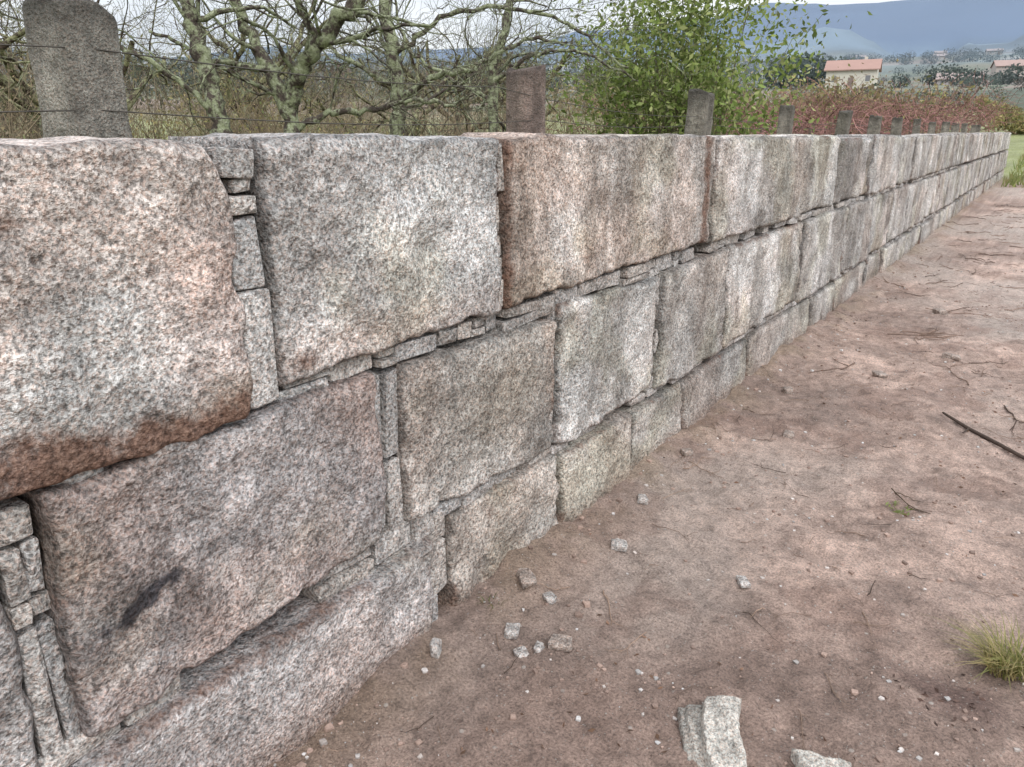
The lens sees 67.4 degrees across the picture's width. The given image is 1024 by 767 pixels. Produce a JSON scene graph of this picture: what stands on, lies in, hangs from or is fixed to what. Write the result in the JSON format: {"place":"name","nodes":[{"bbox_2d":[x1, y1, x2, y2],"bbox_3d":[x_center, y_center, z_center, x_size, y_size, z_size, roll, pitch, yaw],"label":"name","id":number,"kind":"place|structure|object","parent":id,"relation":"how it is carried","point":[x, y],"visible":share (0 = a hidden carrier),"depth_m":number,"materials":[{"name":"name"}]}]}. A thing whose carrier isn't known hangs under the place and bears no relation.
{"place":"outdoors","nodes":[
{"label":"outdoors","id":0,"kind":"place"},
{"bbox_2d":[0,0,898,57],"label":"sky","id":1,"kind":"structure","parent":0,"point":[418,5],"materials":[{"name":"white"}]},
{"bbox_2d":[474,591,506,610],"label":"roadside grass","id":2,"kind":"structure","parent":0,"point":[489,600],"depth_m":2.51,"materials":[{"name":"green plant"}]},
{"bbox_2d":[2,0,1023,766],"bbox_3d":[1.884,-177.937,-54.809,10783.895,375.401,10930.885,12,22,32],"label":"ground","id":3,"kind":"structure","parent":0,"point":[646,596],"depth_m":2.80,"materials":[{"name":"soil"}]},
{"bbox_2d":[0,63,38,136],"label":"bramble thicket","id":4,"kind":"object","parent":3,"relation":"on","point":[11,104],"visible":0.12,"depth_m":7.94,"materials":[{"name":"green plant"}]},
{"bbox_2d":[0,17,129,138],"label":"bramble thicket","id":5,"kind":"object","parent":3,"relation":"on","point":[20,129],"visible":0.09,"depth_m":6.62,"materials":[{"name":"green plant"}]},
{"bbox_2d":[22,0,131,137],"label":"granite fence post","id":6,"kind":"object","parent":3,"relation":"on","point":[81,76],"visible":0.21,"depth_m":1.99,"materials":[{"name":"grey stone"}]},
{"bbox_2d":[0,44,984,130],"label":"fence wire","id":7,"kind":"object","parent":6,"relation":"attached to","point":[360,80],"visible":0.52,"depth_m":2.63,"materials":[{"name":"grey metal"}]},
{"bbox_2d":[0,0,161,138],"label":"bare tree","id":8,"kind":"object","parent":3,"relation":"on","point":[21,33],"visible":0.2,"depth_m":6.54,"materials":[{"name":"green plant"}]},
{"bbox_2d":[0,0,163,136],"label":"bare tree","id":9,"kind":"object","parent":3,"relation":"on","point":[10,55],"visible":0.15,"depth_m":11.80,"materials":[{"name":"brown plant"}]},
{"bbox_2d":[1,105,180,138],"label":"bramble thicket","id":10,"kind":"object","parent":3,"relation":"on","point":[154,122],"depth_m":5.00,"materials":[{"name":"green plant"}]},
{"bbox_2d":[0,6,196,138],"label":"bramble thicket","id":11,"kind":"object","parent":3,"relation":"on","point":[34,135],"visible":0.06,"depth_m":9.87,"materials":[{"name":"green plant"}]},
{"bbox_2d":[0,0,211,138],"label":"bramble thicket","id":12,"kind":"object","parent":3,"relation":"on","point":[125,85],"visible":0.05,"depth_m":14.38,"materials":[{"name":"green plant"}]},
{"bbox_2d":[0,0,282,136],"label":"bare tree","id":13,"kind":"object","parent":3,"relation":"on","point":[4,81],"visible":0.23,"depth_m":8.33,"materials":[{"name":"grey plant"}]},
{"bbox_2d":[15,25,320,139],"bbox_3d":[-2.955,-1.961,6.920,2.394,2.429,2.520,12,22,32],"label":"bramble thicket","id":14,"kind":"object","parent":3,"relation":"on","point":[158,134],"visible":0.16,"depth_m":6.62,"materials":[{"name":"brown plant"}]},
{"bbox_2d":[145,51,242,134],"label":"thicket","id":15,"kind":"object","parent":3,"relation":"on","point":[183,99],"visible":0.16,"depth_m":22.54,"materials":[{"name":"plant"}]},
{"bbox_2d":[0,0,391,136],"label":"lichen covered tree","id":16,"kind":"object","parent":3,"relation":"on","point":[212,103],"visible":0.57,"depth_m":5.57,"materials":[{"name":"green plant"}]},
{"bbox_2d":[126,17,357,138],"bbox_3d":[-3.411,-3.373,10.251,3.377,3.039,3.482,-1,18,-2],"label":"bramble thicket","id":17,"kind":"object","parent":3,"relation":"on","point":[243,131],"visible":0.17,"depth_m":10.06,"materials":[{"name":"brown plant"}]},
{"bbox_2d":[156,2,348,126],"bbox_3d":[-5.412,-6.146,17.048,3.418,4.516,5.013,1,18,4],"label":"bare tree","id":18,"kind":"object","parent":3,"relation":"on","point":[259,91],"visible":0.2,"depth_m":16.64,"materials":[{"name":"brown plant"}]},
{"bbox_2d":[142,27,386,135],"bbox_3d":[-4.760,-4.820,13.684,4.694,3.674,4.429,12,22,32],"label":"bramble thicket","id":19,"kind":"object","parent":3,"relation":"on","point":[262,103],"visible":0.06,"depth_m":13.49,"materials":[{"name":"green plant"}]},
{"bbox_2d":[121,0,408,133],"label":"bare tree","id":20,"kind":"object","parent":3,"relation":"on","point":[278,63],"visible":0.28,"depth_m":12.30,"materials":[{"name":"grey plant"}]},
{"bbox_2d":[170,59,389,133],"bbox_3d":[-2.396,-2.481,8.637,2.655,2.347,2.445,-9,20,-25],"label":"bramble thicket","id":21,"kind":"object","parent":3,"relation":"on","point":[307,126],"visible":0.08,"depth_m":8.49,"materials":[{"name":"brown plant"}]},
{"bbox_2d":[125,0,561,135],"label":"lichen covered tree","id":22,"kind":"object","parent":3,"relation":"on","point":[288,97],"visible":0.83,"depth_m":5.77,"materials":[{"name":"green plant"}]},
{"bbox_2d":[262,19,440,135],"bbox_3d":[-4.161,-6.568,18.490,5.298,4.353,5.642,-6,19,-18],"label":"bramble thicket","id":23,"kind":"object","parent":3,"relation":"on","point":[353,119],"visible":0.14,"depth_m":18.25,"materials":[{"name":"brown plant"}]},
{"bbox_2d":[232,0,549,135],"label":"bare tree","id":24,"kind":"object","parent":3,"relation":"on","point":[423,96],"visible":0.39,"depth_m":10.49,"materials":[{"name":"brown plant"}]},
{"bbox_2d":[429,637,441,658],"bbox_3d":[-0.225,0.779,2.266,0.028,0.060,0.046,5,19,14],"label":"broken stone","id":25,"kind":"object","parent":3,"relation":"on","point":[435,643],"visible":1,"depth_m":2.25,"materials":[{"name":"stone"}]},
{"bbox_2d":[317,35,556,135],"bbox_3d":[-0.993,-4.141,12.775,4.162,2.956,4.071,12,22,32],"label":"bramble thicket","id":26,"kind":"object","parent":3,"relation":"on","point":[442,117],"visible":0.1,"depth_m":12.55,"materials":[{"name":"brown plant"}]},
{"bbox_2d":[290,0,586,135],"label":"bare tree","id":27,"kind":"object","parent":3,"relation":"on","point":[433,72],"visible":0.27,"depth_m":13.25,"materials":[{"name":"brown plant"}]},
{"bbox_2d":[380,82,505,135],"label":"bramble thicket","id":28,"kind":"object","parent":3,"relation":"on","point":[456,132],"visible":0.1,"depth_m":9.55,"materials":[{"name":"brown plant"}]},
{"bbox_2d":[0,141,957,766],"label":"filler stones","id":29,"kind":"object","parent":3,"relation":"on","point":[60,739],"visible":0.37,"depth_m":1.70,"materials":[{"name":"stone"}]},
{"bbox_2d":[266,0,713,135],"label":"lichen covered tree","id":30,"kind":"object","parent":3,"relation":"on","point":[393,59],"visible":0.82,"depth_m":6.46,"materials":[{"name":"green plant"}]},
{"bbox_2d":[0,132,1010,766],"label":"granite blocks","id":31,"kind":"structure","parent":3,"relation":"on","point":[192,540],"depth_m":1.89,"materials":[{"name":"grey stone"}]},
{"bbox_2d":[345,0,676,135],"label":"lichen covered tree","id":32,"kind":"object","parent":3,"relation":"on","point":[493,79],"visible":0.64,"depth_m":8.21,"materials":[{"name":"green plant"}]},
{"bbox_2d":[504,623,519,638],"bbox_3d":[0.000,0.771,2.394,0.046,0.030,0.066,3,18,8],"label":"broken stone","id":33,"kind":"object","parent":3,"relation":"on","point":[511,630],"visible":1,"depth_m":2.38,"materials":[{"name":"stone"}]},
{"bbox_2d":[0,40,1023,111],"bbox_3d":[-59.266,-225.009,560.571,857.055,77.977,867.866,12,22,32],"label":"distant woodland","id":34,"kind":"object","parent":3,"relation":"on","point":[1008,78],"visible":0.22,"depth_m":166.97,"materials":[{"name":"green plant"}]},
{"bbox_2d":[434,31,594,135],"bbox_3d":[0.291,-5.281,15.385,4.011,3.467,3.662,-4,19,-11],"label":"bramble thicket","id":35,"kind":"object","parent":3,"relation":"on","point":[549,132],"visible":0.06,"depth_m":15.20,"materials":[{"name":"brown plant"}]},
{"bbox_2d":[513,646,528,657],"bbox_3d":[0.026,0.809,2.308,0.043,0.018,0.051,-9,20,-25],"label":"broken stone","id":36,"kind":"object","parent":3,"relation":"on","point":[522,651],"visible":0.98,"depth_m":2.30,"materials":[{"name":"stone"}]},
{"bbox_2d":[506,65,545,132],"bbox_3d":[0.070,-0.534,4.031,0.169,2.105,0.168,-15,24,-35],"label":"granite fence post","id":37,"kind":"object","parent":3,"relation":"on","point":[531,81],"visible":0.2,"depth_m":3.67,"materials":[{"name":"grey stone"}]},
{"bbox_2d":[516,568,536,588],"bbox_3d":[0.051,0.669,2.640,0.058,0.034,0.101,-4,19,-12],"label":"broken stone","id":38,"kind":"object","parent":3,"relation":"on","point":[526,577],"visible":1,"depth_m":2.62,"materials":[{"name":"stone"}]},
{"bbox_2d":[533,641,544,653],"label":"broken stone","id":39,"kind":"object","parent":3,"relation":"on","point":[539,646],"visible":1,"depth_m":2.31,"materials":[{"name":"stone"}]},
{"bbox_2d":[458,0,629,133],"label":"bare tree","id":40,"kind":"object","parent":3,"relation":"on","point":[552,74],"visible":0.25,"depth_m":16.46,"materials":[{"name":"brown plant"}]},
{"bbox_2d":[542,591,556,604],"bbox_3d":[0.125,0.717,2.562,0.039,0.030,0.049,-11,21,-30],"label":"broken stone","id":41,"kind":"object","parent":3,"relation":"on","point":[550,597],"visible":1,"depth_m":2.55,"materials":[{"name":"stone"}]},
{"bbox_2d":[547,633,571,651],"bbox_3d":[0.145,0.786,2.327,0.076,0.032,0.057,1,18,4],"label":"broken stone","id":42,"kind":"object","parent":3,"relation":"on","point":[559,642],"visible":1,"depth_m":2.31,"materials":[{"name":"stone"}]},
{"bbox_2d":[503,81,628,133],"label":"bramble thicket","id":43,"kind":"object","parent":3,"relation":"on","point":[586,127],"visible":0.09,"depth_m":10.70,"materials":[{"name":"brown plant"}]},
{"bbox_2d":[546,57,670,134],"bbox_3d":[1.785,-4.288,13.437,2.889,2.794,3.323,12,22,32],"label":"bramble thicket","id":44,"kind":"object","parent":3,"relation":"on","point":[586,111],"visible":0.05,"depth_m":13.08,"materials":[{"name":"brown plant"}]},
{"bbox_2d":[611,539,627,551],"bbox_3d":[0.405,0.609,2.900,0.062,0.036,0.050,2,18,7],"label":"broken stone","id":45,"kind":"object","parent":3,"relation":"on","point":[619,544],"visible":1,"depth_m":2.88,"materials":[{"name":"stone"}]},
{"bbox_2d":[637,494,647,504],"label":"broken stone","id":46,"kind":"object","parent":3,"relation":"on","point":[642,498],"visible":1,"depth_m":3.24,"materials":[{"name":"stone"}]},
{"bbox_2d":[267,255,1023,766],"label":"gravel","id":47,"kind":"structure","parent":3,"relation":"on","point":[599,665],"depth_m":2.58,"materials":[{"name":"grey gravel"}]},
{"bbox_2d":[328,204,1023,766],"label":"leaf and twig litter","id":48,"kind":"object","parent":3,"relation":"on","point":[832,448],"visible":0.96,"depth_m":4.00,"materials":[{"name":"brown plant"}]},
{"bbox_2d":[546,39,812,121],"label":"hedgerow","id":49,"kind":"object","parent":3,"relation":"on","point":[598,105],"visible":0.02,"depth_m":62.65,"materials":[{"name":"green plant"}]},
{"bbox_2d":[605,7,766,118],"bbox_3d":[4.107,-6.639,18.741,3.320,4.386,4.867,16,24,40],"label":"bare tree","id":50,"kind":"object","parent":3,"relation":"on","point":[693,86],"visible":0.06,"depth_m":18.80,"materials":[{"name":"brown plant"}]},
{"bbox_2d":[680,448,693,455],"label":"broken stone","id":51,"kind":"object","parent":3,"relation":"on","point":[687,451],"visible":1,"depth_m":3.68,"materials":[{"name":"stone"}]},
{"bbox_2d":[524,0,871,134],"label":"green leafy shrub","id":52,"kind":"object","parent":3,"relation":"on","point":[675,96],"visible":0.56,"depth_m":8.62,"materials":[{"name":"green plant"}]},
{"bbox_2d":[684,88,714,135],"bbox_3d":[1.316,-1.088,5.748,0.167,2.091,0.167,17,26,36],"label":"granite fence post","id":53,"kind":"object","parent":3,"relation":"on","point":[701,103],"visible":0.21,"depth_m":5.38,"materials":[{"name":"grey stone"}]},
{"bbox_2d":[677,695,746,766],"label":"granite offcut","id":54,"kind":"object","parent":3,"relation":"on","point":[709,728],"visible":0.98,"depth_m":1.95,"materials":[{"name":"grey stone"}]},
{"bbox_2d":[736,575,750,587],"bbox_3d":[0.803,0.688,2.663,0.041,0.020,0.067,1,18,3],"label":"broken stone","id":55,"kind":"object","parent":3,"relation":"on","point":[743,582],"visible":1,"depth_m":2.65,"materials":[{"name":"stone"}]},
{"bbox_2d":[498,70,1023,134],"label":"grape vines","id":56,"kind":"object","parent":3,"relation":"on","point":[856,120],"visible":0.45,"depth_m":25.54,"materials":[{"name":"red plant"}]},
{"bbox_2d":[776,105,794,133],"bbox_3d":[2.558,-1.639,7.509,0.133,2.040,0.133,14,23,32],"label":"granite fence post","id":57,"kind":"object","parent":3,"relation":"on","point":[786,112],"visible":0.15,"depth_m":7.17,"materials":[{"name":"grey stone"}]},
{"bbox_2d":[782,386,792,393],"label":"broken stone","id":58,"kind":"object","parent":3,"relation":"on","point":[787,389],"visible":0.98,"depth_m":4.64,"materials":[{"name":"stone"}]},
{"bbox_2d":[783,430,794,438],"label":"broken stone","id":59,"kind":"object","parent":3,"relation":"on","point":[789,434],"visible":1,"depth_m":3.99,"materials":[{"name":"stone"}]},
{"bbox_2d":[790,748,851,766],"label":"granite offcut","id":60,"kind":"object","parent":3,"relation":"on","point":[802,758],"visible":1,"depth_m":1.89,"materials":[{"name":"grey stone"}]},
{"bbox_2d":[834,110,852,135],"bbox_3d":[3.814,-2.203,9.226,0.146,2.043,0.145,19,25,37],"label":"granite fence post","id":61,"kind":"object","parent":3,"relation":"on","point":[845,117],"visible":0.16,"depth_m":8.88,"materials":[{"name":"grey stone"}]},
{"bbox_2d":[825,70,878,89],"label":"walls","id":62,"kind":"structure","parent":3,"relation":"on","point":[859,74],"depth_m":155.13,"materials":[{"name":"paint"}]},
{"bbox_2d":[847,77,852,87],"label":"door","id":63,"kind":"structure","parent":62,"relation":"attached to","point":[849,80],"depth_m":155.56,"materials":[{"name":"paint"}]},
{"bbox_2d":[824,59,882,71],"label":"tiled roof","id":64,"kind":"structure","parent":62,"relation":"on","point":[868,64],"depth_m":155.65,"materials":[{"name":"tile"}]},
{"bbox_2d":[731,51,988,134],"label":"hedgerow","id":65,"kind":"object","parent":3,"relation":"on","point":[845,95],"visible":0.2,"depth_m":44.65,"materials":[{"name":"brown plant"}]},
{"bbox_2d":[867,115,881,133],"bbox_3d":[5.042,-2.773,10.996,0.177,2.024,0.176,12,19,29],"label":"granite fence post","id":66,"kind":"object","parent":3,"relation":"on","point":[874,120],"visible":0.2,"depth_m":10.68,"materials":[{"name":"grey stone"}]},
{"bbox_2d":[872,371,888,377],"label":"broken stone","id":67,"kind":"object","parent":3,"relation":"on","point":[880,374],"visible":0.97,"depth_m":4.98,"materials":[{"name":"stone"}]},
{"bbox_2d":[890,117,902,134],"bbox_3d":[6.243,-3.338,12.710,0.166,2.030,0.163,11,21,32],"label":"granite fence post","id":68,"kind":"object","parent":3,"relation":"on","point":[898,122],"visible":0.15,"depth_m":12.38,"materials":[{"name":"grey stone"}]},
{"bbox_2d":[885,488,929,515],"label":"green sprig","id":69,"kind":"object","parent":3,"relation":"on","point":[898,511],"visible":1,"depth_m":3.20,"materials":[{"name":"green plant"}]},
{"bbox_2d":[912,119,920,133],"bbox_3d":[7.478,-3.906,14.438,0.136,2.033,0.138,6,19,22],"label":"granite fence post","id":70,"kind":"object","parent":3,"relation":"on","point":[915,129],"visible":0.2,"depth_m":14.12,"materials":[{"name":"grey stone"}]},
{"bbox_2d":[927,122,935,133],"bbox_3d":[8.725,-4.466,16.198,0.147,2.004,0.149,8,18,26],"label":"granite fence post","id":71,"kind":"object","parent":3,"relation":"on","point":[931,125],"visible":0.14,"depth_m":15.90,"materials":[{"name":"grey stone"}]},
{"bbox_2d":[932,308,947,314],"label":"broken stone","id":72,"kind":"object","parent":3,"relation":"on","point":[941,311],"visible":1,"depth_m":6.65,"materials":[{"name":"stone"}]},
{"bbox_2d":[941,121,949,132],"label":"granite fence post","id":73,"kind":"object","parent":3,"relation":"on","point":[945,126],"visible":0.24,"depth_m":17.59,"materials":[{"name":"grey stone"}]},
{"bbox_2d":[942,352,960,360],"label":"broken stone","id":74,"kind":"object","parent":3,"relation":"on","point":[951,356],"visible":1,"depth_m":5.26,"materials":[{"name":"stone"}]},
{"bbox_2d":[951,123,959,131],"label":"granite fence post","id":75,"kind":"object","parent":3,"relation":"on","point":[955,125],"visible":0.2,"depth_m":19.31,"materials":[{"name":"grey stone"}]},
{"bbox_2d":[937,79,979,85],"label":"walls","id":76,"kind":"structure","parent":3,"relation":"on","point":[939,81],"depth_m":240.62,"materials":[{"name":"paint"}]},
{"bbox_2d":[935,72,983,80],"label":"tiled roof","id":77,"kind":"structure","parent":76,"relation":"on","point":[938,78],"depth_m":240.59,"materials":[{"name":"paint"}]},
{"bbox_2d":[961,123,967,132],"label":"granite fence post","id":78,"kind":"object","parent":3,"relation":"on","point":[964,127],"visible":0.15,"depth_m":21.06,"materials":[{"name":"grey stone"}]},
{"bbox_2d":[970,125,976,132],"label":"granite fence post","id":79,"kind":"object","parent":3,"relation":"on","point":[973,128],"visible":0.15,"depth_m":22.77,"materials":[{"name":"grey stone"}]},
{"bbox_2d":[924,610,1023,689],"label":"dry grass tuft","id":80,"kind":"object","parent":3,"relation":"on","point":[999,659],"visible":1,"depth_m":2.26,"materials":[{"name":"green plant"}]},
{"bbox_2d":[942,412,1023,459],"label":"fallen stick","id":81,"kind":"object","parent":3,"relation":"on","point":[993,441],"visible":1,"depth_m":3.94,"materials":[{"name":"brown wood"}]},
{"bbox_2d":[961,91,1008,110],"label":"field shrub","id":82,"kind":"object","parent":3,"relation":"on","point":[986,100],"visible":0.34,"depth_m":61.06,"materials":[{"name":"green plant"}]},
{"bbox_2d":[986,51,1002,54],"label":"walls","id":83,"kind":"structure","parent":3,"relation":"on","point":[994,52],"depth_m":661.18,"materials":[{"name":"paint"}]},
{"bbox_2d":[985,48,1003,51],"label":"tiled roof","id":84,"kind":"structure","parent":83,"relation":"on","point":[993,49],"depth_m":661.78,"materials":[{"name":"paint"}]},
{"bbox_2d":[973,92,1023,120],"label":"field shrub","id":85,"kind":"object","parent":3,"relation":"on","point":[1001,105],"visible":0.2,"depth_m":49.80,"materials":[{"name":"green plant"}]},
{"bbox_2d":[982,103,1023,133],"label":"field shrub","id":86,"kind":"object","parent":3,"relation":"on","point":[1018,127],"visible":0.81,"depth_m":41.55,"materials":[{"name":"green plant"}]},
{"bbox_2d":[990,63,1023,77],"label":"walls","id":87,"kind":"structure","parent":3,"relation":"on","point":[994,68],"depth_m":303.61,"materials":[{"name":"paint"}]},
{"bbox_2d":[990,59,1023,67],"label":"tiled roof","id":88,"kind":"structure","parent":87,"relation":"on","point":[1003,62],"depth_m":303.68,"materials":[{"name":"tile"}]},
{"bbox_2d":[1001,153,1023,187],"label":"meadow grass","id":89,"kind":"structure","parent":0,"point":[1017,179],"depth_m":24.26,"materials":[{"name":"green plant"}]}
]}

